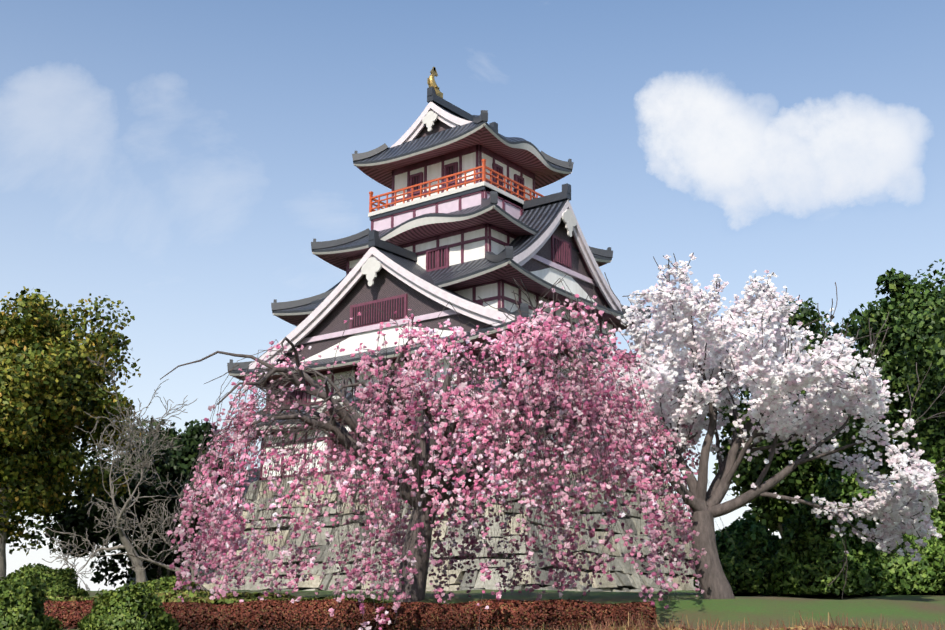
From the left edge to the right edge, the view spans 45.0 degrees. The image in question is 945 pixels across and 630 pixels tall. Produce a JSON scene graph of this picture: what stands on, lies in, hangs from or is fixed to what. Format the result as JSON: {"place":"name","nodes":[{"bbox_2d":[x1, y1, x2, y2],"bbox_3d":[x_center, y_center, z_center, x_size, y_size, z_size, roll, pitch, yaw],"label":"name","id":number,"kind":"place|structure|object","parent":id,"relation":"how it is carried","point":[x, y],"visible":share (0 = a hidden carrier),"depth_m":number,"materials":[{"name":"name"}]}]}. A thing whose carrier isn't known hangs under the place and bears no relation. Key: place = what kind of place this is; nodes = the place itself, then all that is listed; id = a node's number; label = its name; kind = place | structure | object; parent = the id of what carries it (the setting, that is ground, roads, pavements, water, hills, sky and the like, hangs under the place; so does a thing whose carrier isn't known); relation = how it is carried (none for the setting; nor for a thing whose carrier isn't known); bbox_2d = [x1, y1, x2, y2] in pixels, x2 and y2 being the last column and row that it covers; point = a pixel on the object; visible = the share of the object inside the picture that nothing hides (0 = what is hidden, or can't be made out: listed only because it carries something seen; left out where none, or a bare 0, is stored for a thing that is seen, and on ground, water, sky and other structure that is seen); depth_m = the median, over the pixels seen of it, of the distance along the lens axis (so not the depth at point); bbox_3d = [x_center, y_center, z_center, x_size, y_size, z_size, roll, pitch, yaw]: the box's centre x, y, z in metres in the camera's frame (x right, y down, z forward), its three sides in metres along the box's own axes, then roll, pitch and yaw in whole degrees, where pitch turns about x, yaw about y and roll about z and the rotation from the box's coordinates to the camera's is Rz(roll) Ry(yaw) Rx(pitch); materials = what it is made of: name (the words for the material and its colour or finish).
{"place":"outdoors","nodes":[
{"label":"outdoors","id":0,"kind":"place"},
{"bbox_2d":[0,0,944,590],"label":"sky","id":1,"kind":"structure","parent":0,"point":[181,163],"materials":[{"name":"blue"}]},
{"bbox_2d":[70,589,944,629],"bbox_3d":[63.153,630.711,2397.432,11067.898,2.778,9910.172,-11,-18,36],"label":"ground","id":2,"kind":"structure","parent":0,"point":[914,610],"depth_m":28.03,"materials":[{"name":"green plant"}]},
{"bbox_2d":[6,433,79,555],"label":"tree","id":3,"kind":"object","parent":2,"relation":"on","point":[26,536],"depth_m":59.44,"materials":[{"name":"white plant"}]},
{"bbox_2d":[0,563,206,629],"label":"bush","id":4,"kind":"object","parent":2,"relation":"on","point":[26,590],"visible":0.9,"depth_m":22.83,"materials":[{"name":"green plant"}]},
{"bbox_2d":[0,286,246,587],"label":"tree","id":5,"kind":"object","parent":2,"relation":"on","point":[51,390],"depth_m":51.95,"materials":[{"name":"green plant"}]},
{"bbox_2d":[43,353,268,592],"bbox_3d":[-11.190,5.193,36.570,8.054,8.095,6.173,-11,-18,36],"label":"bare tree","id":6,"kind":"object","parent":2,"relation":"on","point":[135,560],"visible":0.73,"depth_m":36.97,"materials":[{"name":"grey plant"}]},
{"bbox_2d":[124,469,259,586],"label":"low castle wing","id":7,"kind":"structure","parent":2,"relation":"on","point":[169,572],"depth_m":66.75,"materials":[{"name":"grey stone"}]},
{"bbox_2d":[44,590,402,603],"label":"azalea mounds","id":8,"kind":"object","parent":2,"relation":"on","point":[202,596],"visible":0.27,"depth_m":27.17,"materials":[{"name":"green plant"}]},
{"bbox_2d":[41,599,656,629],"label":"hedge","id":9,"kind":"object","parent":2,"relation":"on","point":[269,614],"visible":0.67,"depth_m":24.79,"materials":[{"name":"red plant"}]},
{"bbox_2d":[196,67,695,591],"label":"castle keep","id":10,"kind":"structure","parent":2,"relation":"on","point":[464,221],"depth_m":57.12,"materials":[{"name":"tile"}]},
{"bbox_2d":[156,274,736,629],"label":"cherry tree","id":11,"kind":"object","parent":2,"relation":"on","point":[460,450],"visible":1,"depth_m":27.28,"materials":[{"name":"pink plant"}]},
{"bbox_2d":[478,253,944,598],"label":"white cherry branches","id":12,"kind":"object","parent":2,"relation":"on","point":[709,370],"visible":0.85,"depth_m":30.37,"materials":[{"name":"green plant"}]},
{"bbox_2d":[480,610,944,629],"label":"dry grass","id":13,"kind":"structure","parent":2,"relation":"on","point":[783,627],"depth_m":7.51,"materials":[{"name":"brown plant"}]},
{"bbox_2d":[704,297,901,536],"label":"tree","id":14,"kind":"object","parent":2,"relation":"on","point":[801,481],"visible":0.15,"depth_m":54.04,"materials":[{"name":"green plant"}]},
{"bbox_2d":[693,447,944,595],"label":"shrubs","id":15,"kind":"object","parent":2,"relation":"on","point":[804,555],"visible":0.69,"depth_m":34.20,"materials":[{"name":"green plant"}]},
{"bbox_2d":[793,259,944,486],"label":"tree","id":16,"kind":"object","parent":2,"relation":"on","point":[910,307],"visible":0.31,"depth_m":46.03,"materials":[{"name":"green plant"}]},
{"bbox_2d":[882,302,944,469],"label":"tree branches","id":17,"kind":"object","parent":2,"relation":"on","point":[935,436],"visible":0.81,"depth_m":39.90,"materials":[{"name":"green plant"}]}
]}

